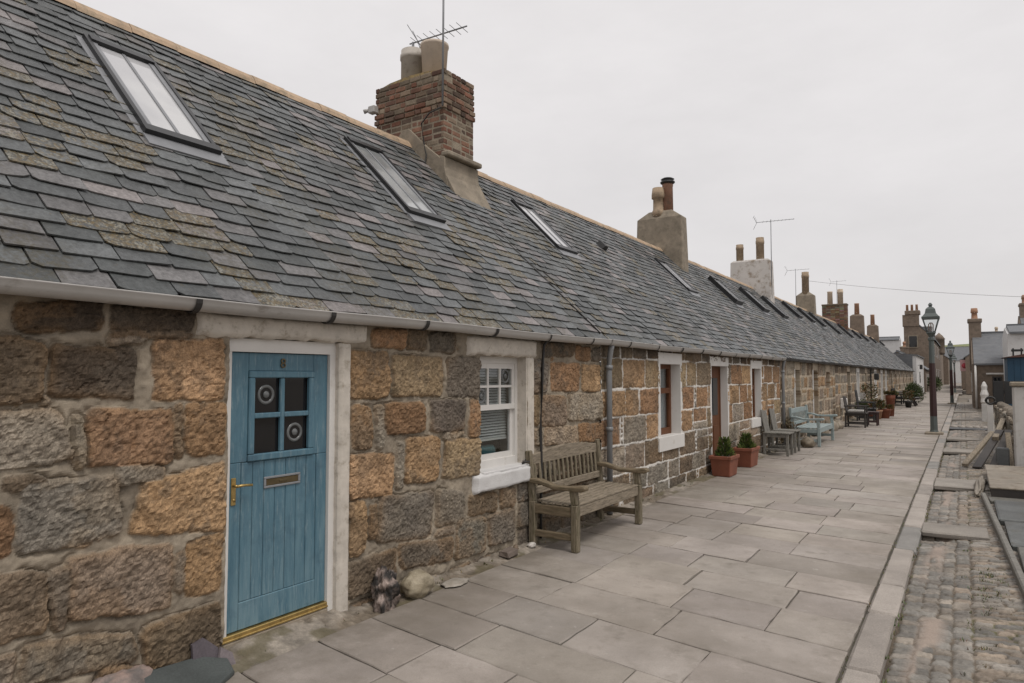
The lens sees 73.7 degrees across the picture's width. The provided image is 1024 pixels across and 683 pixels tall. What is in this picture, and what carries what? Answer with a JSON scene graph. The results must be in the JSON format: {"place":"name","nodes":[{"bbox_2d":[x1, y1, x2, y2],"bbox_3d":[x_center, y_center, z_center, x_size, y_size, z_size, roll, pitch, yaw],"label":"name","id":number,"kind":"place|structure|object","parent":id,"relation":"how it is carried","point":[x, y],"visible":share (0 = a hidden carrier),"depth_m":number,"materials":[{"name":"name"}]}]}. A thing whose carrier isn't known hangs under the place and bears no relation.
{"place":"outdoors","nodes":[
{"label":"outdoors","id":0,"kind":"place"},
{"bbox_2d":[481,444,494,454],"bbox_3d":[-0.305,1.066,6.388,0.100,0.175,0.440,-2,-3,33],"label":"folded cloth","id":1,"kind":"object","parent":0,"point":[488,448],"visible":0.2,"depth_m":6.44,"materials":[{"name":"teal fabric"}]},
{"bbox_2d":[74,0,1023,361],"label":"sky","id":2,"kind":"structure","parent":0,"point":[889,134],"materials":[{"name":"white"}]},
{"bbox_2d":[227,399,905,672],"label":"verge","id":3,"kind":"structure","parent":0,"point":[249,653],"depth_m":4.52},
{"bbox_2d":[92,664,153,682],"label":"pink stone","id":4,"kind":"object","parent":3,"relation":"on","point":[137,673],"visible":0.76,"depth_m":3.35,"materials":[{"name":"pink stone"}]},
{"bbox_2d":[191,638,218,659],"bbox_3d":[-1.664,1.725,3.719,0.070,0.210,0.170,-2,-3,33],"label":"slate shard","id":5,"kind":"object","parent":3,"relation":"on","point":[202,647],"visible":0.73,"depth_m":3.71,"materials":[{"name":"grey stone"}]},
{"bbox_2d":[218,647,235,664],"bbox_3d":[-1.588,1.760,3.769,0.060,0.145,0.140,-2,-3,33],"label":"slate shard","id":6,"kind":"object","parent":3,"relation":"on","point":[225,653],"visible":0.43,"depth_m":3.78,"materials":[{"name":"grey stone"}]},
{"bbox_2d":[371,565,400,613],"bbox_3d":[-0.879,1.756,4.794,0.225,0.376,0.210,1,-3,-24],"label":"flint boulder","id":7,"kind":"object","parent":3,"relation":"on","point":[385,590],"visible":0.9,"depth_m":4.73,"materials":[{"name":"black stone"}]},
{"bbox_2d":[400,569,434,598],"bbox_3d":[-0.703,1.805,5.054,0.206,0.221,0.294,-2,-3,33],"label":"yellow boulder","id":8,"kind":"object","parent":3,"relation":"on","point":[417,584],"visible":0.96,"depth_m":4.98,"materials":[{"name":"beige stone"}]},
{"bbox_2d":[499,546,517,557],"bbox_3d":[-0.031,1.890,6.110,0.106,0.070,0.184,-2,-3,33],"label":"loose brick","id":9,"kind":"object","parent":3,"relation":"on","point":[509,552],"visible":1,"depth_m":6.07,"materials":[{"name":"brown stone"}]},
{"bbox_2d":[527,542,535,547],"bbox_3d":[0.187,1.916,6.437,0.073,0.056,0.116,-2,-3,33],"label":"pebble","id":10,"kind":"object","parent":3,"relation":"on","point":[531,545],"visible":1,"depth_m":6.41,"materials":[{"name":"grey stone"}]},
{"bbox_2d":[780,418,800,443],"bbox_3d":[6.383,2.080,15.712,0.462,0.721,0.829,-2,-3,33],"label":"dry shrub","id":11,"kind":"object","parent":3,"relation":"on","point":[787,424],"visible":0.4,"depth_m":15.67,"materials":[{"name":"brown plant"}]},
{"bbox_2d":[226,393,955,682],"bbox_3d":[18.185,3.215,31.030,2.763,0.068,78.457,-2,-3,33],"label":"pavement","id":12,"kind":"structure","parent":0,"point":[618,600],"depth_m":5.06,"materials":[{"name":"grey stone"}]},
{"bbox_2d":[144,657,234,682],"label":"flat stone","id":13,"kind":"object","parent":12,"relation":"on","point":[209,670],"visible":0.89,"depth_m":3.58,"materials":[{"name":"grey stone"}]},
{"bbox_2d":[441,577,469,587],"bbox_3d":[-0.444,1.879,5.324,0.172,0.030,0.284,-2,-3,33],"label":"flat stone","id":14,"kind":"object","parent":12,"relation":"on","point":[454,582],"visible":1,"depth_m":5.30,"materials":[{"name":"grey stone"}]},
{"bbox_2d":[525,439,649,553],"bbox_3d":[0.811,1.521,7.024,0.662,0.910,1.550,-2,-3,33],"label":"garden bench","id":15,"kind":"object","parent":12,"relation":"on","point":[600,495],"visible":0.99,"depth_m":6.87,"materials":[{"name":"brown wood"}]},
{"bbox_2d":[709,454,739,476],"bbox_3d":[3.475,2.021,11.171,0.360,0.330,0.520,-2,-3,33],"label":"terracotta trough","id":16,"kind":"object","parent":12,"relation":"on","point":[723,466],"visible":0.85,"depth_m":10.99,"materials":[{"name":"orange ceramic"}]},
{"bbox_2d":[714,436,735,456],"bbox_3d":[3.484,1.739,11.170,0.342,0.394,0.325,-2,-3,33],"label":"dwarf conifer","id":17,"kind":"object","parent":16,"relation":"in","point":[726,449],"visible":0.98,"depth_m":11.13,"materials":[{"name":"green plant"}]},
{"bbox_2d":[733,446,759,467],"bbox_3d":[4.232,2.075,12.335,0.350,0.340,0.580,-2,-3,33],"label":"terracotta trough","id":18,"kind":"object","parent":12,"relation":"on","point":[748,457],"visible":0.81,"depth_m":12.13,"materials":[{"name":"orange ceramic"}]},
{"bbox_2d":[736,431,755,448],"bbox_3d":[4.223,1.803,12.359,0.385,0.366,0.303,0,-3,5],"label":"dwarf conifer","id":19,"kind":"object","parent":18,"relation":"in","point":[745,440],"visible":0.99,"depth_m":12.29,"materials":[{"name":"green plant"}]},
{"bbox_2d":[760,410,793,456],"bbox_3d":[5.476,1.873,14.103,0.572,0.921,0.480,-2,-3,33],"label":"wooden chair","id":20,"kind":"object","parent":12,"relation":"on","point":[767,432],"visible":0.99,"depth_m":14.03,"materials":[{"name":"grey wood"}]},
{"bbox_2d":[769,408,800,452],"bbox_3d":[5.879,1.904,14.711,0.572,0.921,0.480,-2,-3,33],"label":"wooden chair","id":21,"kind":"object","parent":12,"relation":"on","point":[774,423],"visible":0.83,"depth_m":14.71,"materials":[{"name":"grey wood"}]},
{"bbox_2d":[800,436,815,447],"bbox_3d":[6.732,2.304,15.527,0.354,0.288,0.302,2,-3,-30],"label":"brown boulder","id":22,"kind":"object","parent":12,"relation":"on","point":[807,442],"visible":0.9,"depth_m":15.42,"materials":[{"name":"brown stone"}]},
{"bbox_2d":[788,405,837,446],"bbox_3d":[7.357,2.020,16.632,0.772,0.882,2.020,-2,-3,33],"label":"garden bench","id":23,"kind":"object","parent":12,"relation":"on","point":[817,428],"visible":0.93,"depth_m":16.47,"materials":[{"name":"blue paint"}]},
{"bbox_2d":[825,420,838,430],"bbox_3d":[9.497,2.528,20.340,0.432,0.452,0.571,-2,-3,33],"label":"edging stone","id":24,"kind":"object","parent":12,"relation":"on","point":[836,426],"visible":0.38,"depth_m":20.20,"materials":[{"name":"beige stone"}]},
{"bbox_2d":[835,420,843,428],"bbox_3d":[9.992,2.578,20.970,0.362,0.356,0.434,-2,-3,33],"label":"edging stone","id":25,"kind":"object","parent":12,"relation":"on","point":[840,424],"visible":0.44,"depth_m":20.84,"materials":[{"name":"beige stone"}]},
{"bbox_2d":[843,396,868,427],"bbox_3d":[10.973,2.232,21.801,0.672,0.981,0.640,-2,-3,33],"label":"garden armchair","id":26,"kind":"object","parent":12,"relation":"on","point":[864,414],"visible":0.94,"depth_m":21.68,"materials":[{"name":"brown wood"}]},
{"bbox_2d":[847,409,863,412],"bbox_3d":[10.990,2.223,21.802,0.480,0.080,0.520,-2,-3,33],"label":"cushion","id":27,"kind":"object","parent":26,"relation":"on","point":[854,411],"visible":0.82,"depth_m":21.60,"materials":[{"name":"grey fabric"}]},
{"bbox_2d":[854,398,870,409],"bbox_3d":[13.539,2.581,26.304,0.682,0.800,1.116,-2,-3,33],"label":"garden shrub","id":28,"kind":"object","parent":12,"relation":"on","point":[863,404],"visible":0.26,"depth_m":26.12,"materials":[{"name":"green plant"}]},
{"bbox_2d":[854,390,876,420],"bbox_3d":[12.873,2.317,24.860,0.652,1.121,0.640,-2,-3,33],"label":"garden armchair","id":29,"kind":"object","parent":12,"relation":"on","point":[857,402],"visible":0.84,"depth_m":24.74,"materials":[{"name":"black wood"}]},
{"bbox_2d":[861,384,878,415],"bbox_3d":[14.411,2.344,27.544,0.721,1.337,0.715,-2,-3,33],"label":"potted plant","id":30,"kind":"object","parent":12,"relation":"on","point":[865,391],"visible":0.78,"depth_m":27.50,"materials":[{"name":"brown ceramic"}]},
{"bbox_2d":[865,411,879,425],"bbox_3d":[11.875,2.524,22.510,0.403,0.469,0.440,-2,-3,33],"label":"garden stool","id":31,"kind":"object","parent":12,"relation":"on","point":[876,413],"visible":0.7,"depth_m":22.35,"materials":[{"name":"brown wood"}]},
{"bbox_2d":[869,399,885,418],"bbox_3d":[13.793,2.534,25.782,0.586,0.780,0.614,-2,-3,33],"label":"terracotta pot","id":32,"kind":"object","parent":12,"relation":"on","point":[878,404],"visible":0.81,"depth_m":25.66,"materials":[{"name":"brown ceramic"}]},
{"bbox_2d":[878,404,894,417],"bbox_3d":[14.331,2.662,26.246,0.700,0.571,0.700,-2,-3,33],"label":"terracotta pot","id":33,"kind":"object","parent":12,"relation":"on","point":[886,413],"visible":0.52,"depth_m":26.09,"materials":[{"name":"brown ceramic"}]},
{"bbox_2d":[883,390,898,415],"bbox_3d":[15.344,2.483,27.655,0.615,1.070,0.594,-2,-3,33],"label":"terracotta pot","id":34,"kind":"object","parent":12,"relation":"on","point":[890,399],"visible":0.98,"depth_m":27.53,"materials":[{"name":"orange ceramic"}]},
{"bbox_2d":[891,388,905,404],"bbox_3d":[22.392,3.165,39.570,0.632,0.910,1.720,-2,-3,33],"label":"garden bench","id":35,"kind":"object","parent":12,"relation":"on","point":[900,394],"visible":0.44,"depth_m":39.66,"materials":[{"name":"brown wood"}]},
{"bbox_2d":[895,391,919,405],"bbox_3d":[21.469,3.145,37.481,1.560,0.780,1.800,-2,-3,33],"label":"picnic bench","id":36,"kind":"object","parent":12,"relation":"on","point":[914,402],"visible":0.34,"depth_m":37.09,"materials":[{"name":"grey wood"}]},
{"bbox_2d":[902,390,914,407],"bbox_3d":[20.320,2.925,35.006,0.615,0.929,0.647,-2,-3,33],"label":"plant pot","id":37,"kind":"object","parent":12,"relation":"on","point":[908,404],"visible":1,"depth_m":34.91,"materials":[{"name":"black metal"}]},
{"bbox_2d":[905,381,925,401],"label":"garden shrub","id":38,"kind":"object","parent":12,"relation":"on","point":[918,392],"visible":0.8,"depth_m":40.87,"materials":[{"name":"green plant"}]},
{"bbox_2d":[921,303,943,435],"bbox_3d":[11.790,0.763,19.164,0.440,3.710,0.440,-2,-3,33],"label":"street lamp","id":39,"kind":"object","parent":12,"relation":"on","point":[930,313],"visible":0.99,"depth_m":19.10,"materials":[{"name":"grey metal"}]},
{"bbox_2d":[946,341,956,403],"bbox_3d":[25.509,1.799,39.677,0.440,3.710,0.440,-2,-3,33],"label":"street lamp","id":40,"kind":"object","parent":12,"relation":"on","point":[950,346],"visible":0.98,"depth_m":39.61,"materials":[{"name":"grey metal"}]},
{"bbox_2d":[600,390,971,448],"bbox_3d":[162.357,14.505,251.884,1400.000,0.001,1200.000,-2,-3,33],"label":"ground","id":41,"kind":"structure","parent":0,"point":[964,397],"depth_m":56.62,"materials":[{"name":"grey stone"}]},
{"bbox_2d":[0,0,611,682],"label":"cottage","id":42,"kind":"structure","parent":41,"relation":"on","point":[202,258],"depth_m":4.46,"materials":[{"name":"stone"}]},
{"bbox_2d":[226,352,326,633],"bbox_3d":[-1.451,0.895,4.290,0.100,1.638,0.739,-2,-3,33],"label":"door","id":43,"kind":"structure","parent":42,"relation":"in","point":[276,530],"depth_m":4.27,"materials":[{"name":"blue paint"}]},
{"bbox_2d":[479,356,516,469],"bbox_3d":[-0.212,0.655,6.374,0.114,1.025,0.845,-2,-3,33],"label":"window","id":44,"kind":"structure","parent":42,"relation":"in","point":[499,364],"depth_m":6.51,"materials":[{"name":"white paint"}]},
{"bbox_2d":[302,171,785,513],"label":"cottage","id":45,"kind":"structure","parent":41,"relation":"on","point":[690,371],"depth_m":10.65,"materials":[{"name":"stone"}]},
{"bbox_2d":[660,364,670,434],"bbox_3d":[2.130,0.844,9.960,0.104,1.040,0.820,-2,-3,33],"label":"window","id":46,"kind":"structure","parent":45,"relation":"in","point":[665,391],"depth_m":10.22,"materials":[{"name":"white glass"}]},
{"bbox_2d":[711,369,719,453],"bbox_3d":[3.474,1.327,11.903,0.062,1.710,0.840,-2,-3,33],"label":"door","id":47,"kind":"structure","parent":45,"relation":"in","point":[715,372],"depth_m":12.03,"materials":[{"name":"brown wood"}]},
{"bbox_2d":[752,369,754,416],"bbox_3d":[4.870,1.059,14.023,0.054,1.020,0.730,-2,-3,33],"label":"window","id":48,"kind":"structure","parent":45,"relation":"in","point":[753,377],"depth_m":14.27,"materials":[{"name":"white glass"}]},
{"bbox_2d":[599,217,839,443],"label":"cottage","id":49,"kind":"structure","parent":41,"relation":"on","point":[744,291],"depth_m":19.81,"materials":[{"name":"stone"}]},
{"bbox_2d":[774,267,872,421],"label":"cottage","id":50,"kind":"structure","parent":41,"relation":"on","point":[852,371],"depth_m":26.62,"materials":[{"name":"grey stone"}]},
{"bbox_2d":[840,398,847,407],"bbox_3d":[11.370,2.113,23.392,0.170,0.340,0.500,-2,-3,33],"label":"meter box","id":51,"kind":"object","parent":50,"relation":"attached to","point":[841,403],"visible":0.48,"depth_m":23.21,"materials":[{"name":"white paint"}]},
{"bbox_2d":[860,393,865,400],"bbox_3d":[14.291,2.256,27.814,0.170,0.340,0.500,-2,-3,33],"label":"meter box","id":52,"kind":"object","parent":50,"relation":"attached to","point":[862,396],"visible":0.62,"depth_m":27.62,"materials":[{"name":"white paint"}]},
{"bbox_2d":[870,372,878,379],"bbox_3d":[15.977,1.510,30.156,0.393,0.367,0.200,-2,-3,33],"label":"wall lantern","id":53,"kind":"object","parent":50,"relation":"attached to","point":[876,376],"depth_m":30.02,"materials":[{"name":"black metal"}]},
{"bbox_2d":[812,281,1019,296],"bbox_3d":[17.932,-1.986,25.200,0.013,2.563,16.462,2,-3,-29],"label":"overhead cable","id":54,"kind":"object","parent":50,"relation":"attached to","point":[922,291],"visible":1,"depth_m":27.54,"materials":[{"name":"grey metal"}]},
{"bbox_2d":[817,279,889,403],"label":"cottage","id":55,"kind":"structure","parent":41,"relation":"on","point":[834,318],"depth_m":36.87,"materials":[{"name":"grey stone"}]},
{"bbox_2d":[848,303,903,400],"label":"cottage","id":56,"kind":"structure","parent":41,"relation":"on","point":[856,330],"depth_m":44.21,"materials":[{"name":"grey stone"}]},
{"bbox_2d":[865,314,914,397],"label":"cottage","id":57,"kind":"structure","parent":41,"relation":"on","point":[872,335],"depth_m":53.65,"materials":[{"name":"grey stone"}]},
{"bbox_2d":[840,394,958,682],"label":"kerb","id":58,"kind":"structure","parent":41,"relation":"on","point":[866,662],"depth_m":5.08,"materials":[{"name":"stone"}]},
{"bbox_2d":[945,346,968,382],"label":"street end house","id":59,"kind":"structure","parent":41,"relation":"on","point":[962,352],"depth_m":172.39,"materials":[{"name":"white paint"}]},
{"bbox_2d":[961,358,965,389],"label":"distant dark house","id":60,"kind":"structure","parent":41,"relation":"on","point":[963,381],"depth_m":86.67,"materials":[{"name":"brown stone"}]},
{"bbox_2d":[964,327,997,393],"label":"distant stone house","id":61,"kind":"structure","parent":41,"relation":"on","point":[968,375],"depth_m":64.83,"materials":[{"name":"grey stone"}]},
{"bbox_2d":[960,359,965,370],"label":"street banner","id":62,"kind":"object","parent":61,"relation":"attached to","point":[962,364],"visible":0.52,"depth_m":66.74,"materials":[{"name":"red fabric"}]},
{"bbox_2d":[981,492,1023,598],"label":"timber edging","id":63,"kind":"object","parent":41,"relation":"on","point":[1017,571],"visible":0.79,"depth_m":6.35,"materials":[{"name":"grey wood"}]},
{"bbox_2d":[984,464,1023,498],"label":"step block","id":64,"kind":"structure","parent":41,"relation":"on","point":[1004,481],"depth_m":9.69,"materials":[{"name":"grey stone"}]},
{"bbox_2d":[1017,295,1023,323],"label":"tall granite house","id":65,"kind":"structure","parent":41,"relation":"on","point":[1021,314],"depth_m":49.41,"materials":[{"name":"stone"}]},
{"bbox_2d":[901,344,968,346],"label":"hill","id":66,"kind":"structure","parent":0,"point":[959,345],"depth_m":346.87,"materials":[{"name":"green plant"}]},
{"bbox_2d":[925,383,962,394],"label":"street","id":67,"kind":"structure","parent":0,"point":[945,389],"depth_m":82.27,"materials":[{"name":"grey stone"}]},
{"bbox_2d":[879,336,900,352],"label":"white building","id":68,"kind":"structure","parent":67,"relation":"on","point":[892,344],"depth_m":81.61,"materials":[{"name":"white paint"}]},
{"bbox_2d":[894,353,924,391],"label":"white gabled house","id":69,"kind":"structure","parent":67,"relation":"on","point":[914,362],"depth_m":58.78,"materials":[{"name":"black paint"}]},
{"bbox_2d":[894,342,928,391],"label":"granite cottage","id":70,"kind":"structure","parent":67,"relation":"on","point":[904,349],"depth_m":71.80,"materials":[{"name":"grey stone"}]},
{"bbox_2d":[902,304,944,387],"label":"granite tenement","id":71,"kind":"structure","parent":67,"relation":"on","point":[916,336],"depth_m":82.27,"materials":[{"name":"grey stone"}]},
{"bbox_2d":[908,335,917,347],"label":"window","id":72,"kind":"structure","parent":71,"relation":"in","point":[912,339],"depth_m":82.06,"materials":[{"name":"black glass"}]},
{"bbox_2d":[927,376,942,390],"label":"garden shrub","id":73,"kind":"object","parent":67,"relation":"on","point":[938,382],"visible":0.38,"depth_m":71.09,"materials":[{"name":"green plant"}]},
{"bbox_2d":[943,355,949,384],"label":"street house","id":74,"kind":"structure","parent":67,"relation":"on","point":[946,368],"depth_m":128.29,"materials":[{"name":"brown stone"}]},
{"bbox_2d":[952,354,957,393],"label":"street lamp","id":75,"kind":"object","parent":67,"relation":"on","point":[953,356],"visible":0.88,"depth_m":63.40,"materials":[{"name":"grey metal"}]},
{"bbox_2d":[881,402,1023,682],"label":"cobbled channel","id":76,"kind":"object","parent":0,"point":[927,645],"visible":0.75,"depth_m":4.98,"materials":[{"name":"grey stone"}]},
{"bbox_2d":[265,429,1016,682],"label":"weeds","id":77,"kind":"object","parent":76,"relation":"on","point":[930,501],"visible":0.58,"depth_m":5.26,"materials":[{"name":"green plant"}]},
{"bbox_2d":[921,522,989,540],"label":"bridging slab","id":78,"kind":"structure","parent":76,"relation":"on","point":[955,532],"depth_m":7.10,"materials":[{"name":"stone"}]},
{"bbox_2d":[933,477,988,491],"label":"bridging slab","id":79,"kind":"structure","parent":76,"relation":"on","point":[950,484],"depth_m":10.17,"materials":[{"name":"stone"}]},
{"bbox_2d":[943,448,981,454],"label":"bridging slab","id":80,"kind":"structure","parent":76,"relation":"on","point":[956,451],"depth_m":14.70,"materials":[{"name":"stone"}]},
{"bbox_2d":[947,437,979,441],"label":"bridging slab","id":81,"kind":"structure","parent":76,"relation":"on","point":[961,439],"depth_m":17.57,"materials":[{"name":"stone"}]},
{"bbox_2d":[954,411,976,412],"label":"bridging slab","id":82,"kind":"structure","parent":76,"relation":"on","point":[965,412],"depth_m":30.97,"materials":[{"name":"stone"}]},
{"bbox_2d":[952,418,979,420],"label":"bridging slab","id":83,"kind":"structure","parent":76,"relation":"on","point":[957,419],"depth_m":25.43,"materials":[{"name":"stone"}]},
{"bbox_2d":[950,425,987,430],"bbox_3d":[14.368,2.730,21.439,1.050,0.150,1.400,-2,-3,33],"label":"slab","id":84,"kind":"object","parent":76,"relation":"on","point":[960,427],"visible":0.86,"depth_m":21.41,"materials":[{"name":"grey stone"}]},
{"bbox_2d":[962,431,994,466],"bbox_3d":[8.854,2.021,12.942,1.779,0.545,0.090,2,-4,-41],"label":"timber plank","id":85,"kind":"object","parent":76,"relation":"on","point":[974,453],"visible":0.92,"depth_m":12.81,"materials":[{"name":"brown wood"}]},
{"bbox_2d":[974,475,986,497],"bbox_3d":[6.931,2.119,10.107,0.145,0.175,2.265,-2,-4,36],"label":"driftwood log","id":86,"kind":"object","parent":76,"relation":"on","point":[980,485],"visible":0.97,"depth_m":9.72,"materials":[{"name":"grey wood"}]},
{"bbox_2d":[972,429,1003,468],"bbox_3d":[8.925,1.992,12.777,1.952,0.580,0.140,3,-4,-44],"label":"timber plank","id":87,"kind":"object","parent":76,"relation":"on","point":[982,458],"visible":0.92,"depth_m":12.59,"materials":[{"name":"grey wood"}]},
{"bbox_2d":[992,418,1005,440],"bbox_3d":[9.966,1.786,13.958,0.100,0.328,2.419,-2,-4,39],"label":"timber plank","id":88,"kind":"object","parent":87,"relation":"on","point":[1000,425],"visible":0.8,"depth_m":13.90,"materials":[{"name":"beige wood"}]},
{"bbox_2d":[990,430,1012,464],"bbox_3d":[8.727,1.917,12.191,1.151,0.625,0.120,3,-4,-41],"label":"timber plank","id":89,"kind":"object","parent":76,"relation":"on","point":[1002,442],"visible":0.42,"depth_m":12.25,"materials":[{"name":"grey wood"}]},
{"bbox_2d":[969,399,1023,572],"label":"yard paving","id":90,"kind":"structure","parent":0,"point":[1010,513],"depth_m":7.68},
{"bbox_2d":[980,382,988,421],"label":"gate pier","id":91,"kind":"structure","parent":90,"relation":"on","point":[984,393],"depth_m":24.71,"materials":[{"name":"white paint"}]},
{"bbox_2d":[967,308,1004,408],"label":"slate roofed house","id":92,"kind":"structure","parent":90,"relation":"on","point":[985,352],"depth_m":35.01,"materials":[{"name":"grey stone"}]},
{"bbox_2d":[992,376,1001,395],"bbox_3d":[24.317,2.249,34.212,0.400,1.000,0.086,-2,-3,33],"label":"window","id":93,"kind":"structure","parent":92,"relation":"in","point":[994,378],"depth_m":34.22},
{"bbox_2d":[985,396,995,431],"bbox_3d":[14.082,2.171,20.084,0.285,1.130,0.170,-2,-3,33],"label":"gate post","id":94,"kind":"object","parent":90,"relation":"on","point":[990,423],"visible":0.98,"depth_m":20.04,"materials":[{"name":"white paint"}]},
{"bbox_2d":[995,447,1009,465],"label":"standing slab","id":95,"kind":"structure","parent":90,"relation":"on","point":[1002,455],"depth_m":11.82,"materials":[{"name":"grey stone"}]},
{"bbox_2d":[994,402,1014,465],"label":"garden wall","id":96,"kind":"structure","parent":90,"relation":"on","point":[1003,410],"depth_m":15.40,"materials":[{"name":"grey stone"}]},
{"bbox_2d":[993,381,1023,427],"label":"board fence","id":97,"kind":"object","parent":90,"relation":"on","point":[1002,390],"visible":0.56,"depth_m":20.20,"materials":[{"name":"black wood"}]},
{"bbox_2d":[1005,432,1013,465],"bbox_3d":[8.786,1.921,12.062,0.080,0.594,0.471,-2,-3,31],"label":"timber plank","id":98,"kind":"object","parent":90,"relation":"on","point":[1008,440],"visible":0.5,"depth_m":12.10,"materials":[{"name":"brown wood"}]},
{"bbox_2d":[1001,348,1023,405],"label":"garden shed","id":99,"kind":"structure","parent":90,"relation":"on","point":[1014,368],"depth_m":24.19,"materials":[{"name":"blue paint"}]},
{"bbox_2d":[1002,324,1023,380],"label":"white harled house","id":100,"kind":"structure","parent":90,"relation":"on","point":[1013,336],"depth_m":30.37,"materials":[{"name":"paint"}]},
{"bbox_2d":[1009,382,1023,466],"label":"rendered wall","id":101,"kind":"structure","parent":90,"relation":"on","point":[1018,406],"depth_m":11.54,"materials":[{"name":"white paint"}]}
]}

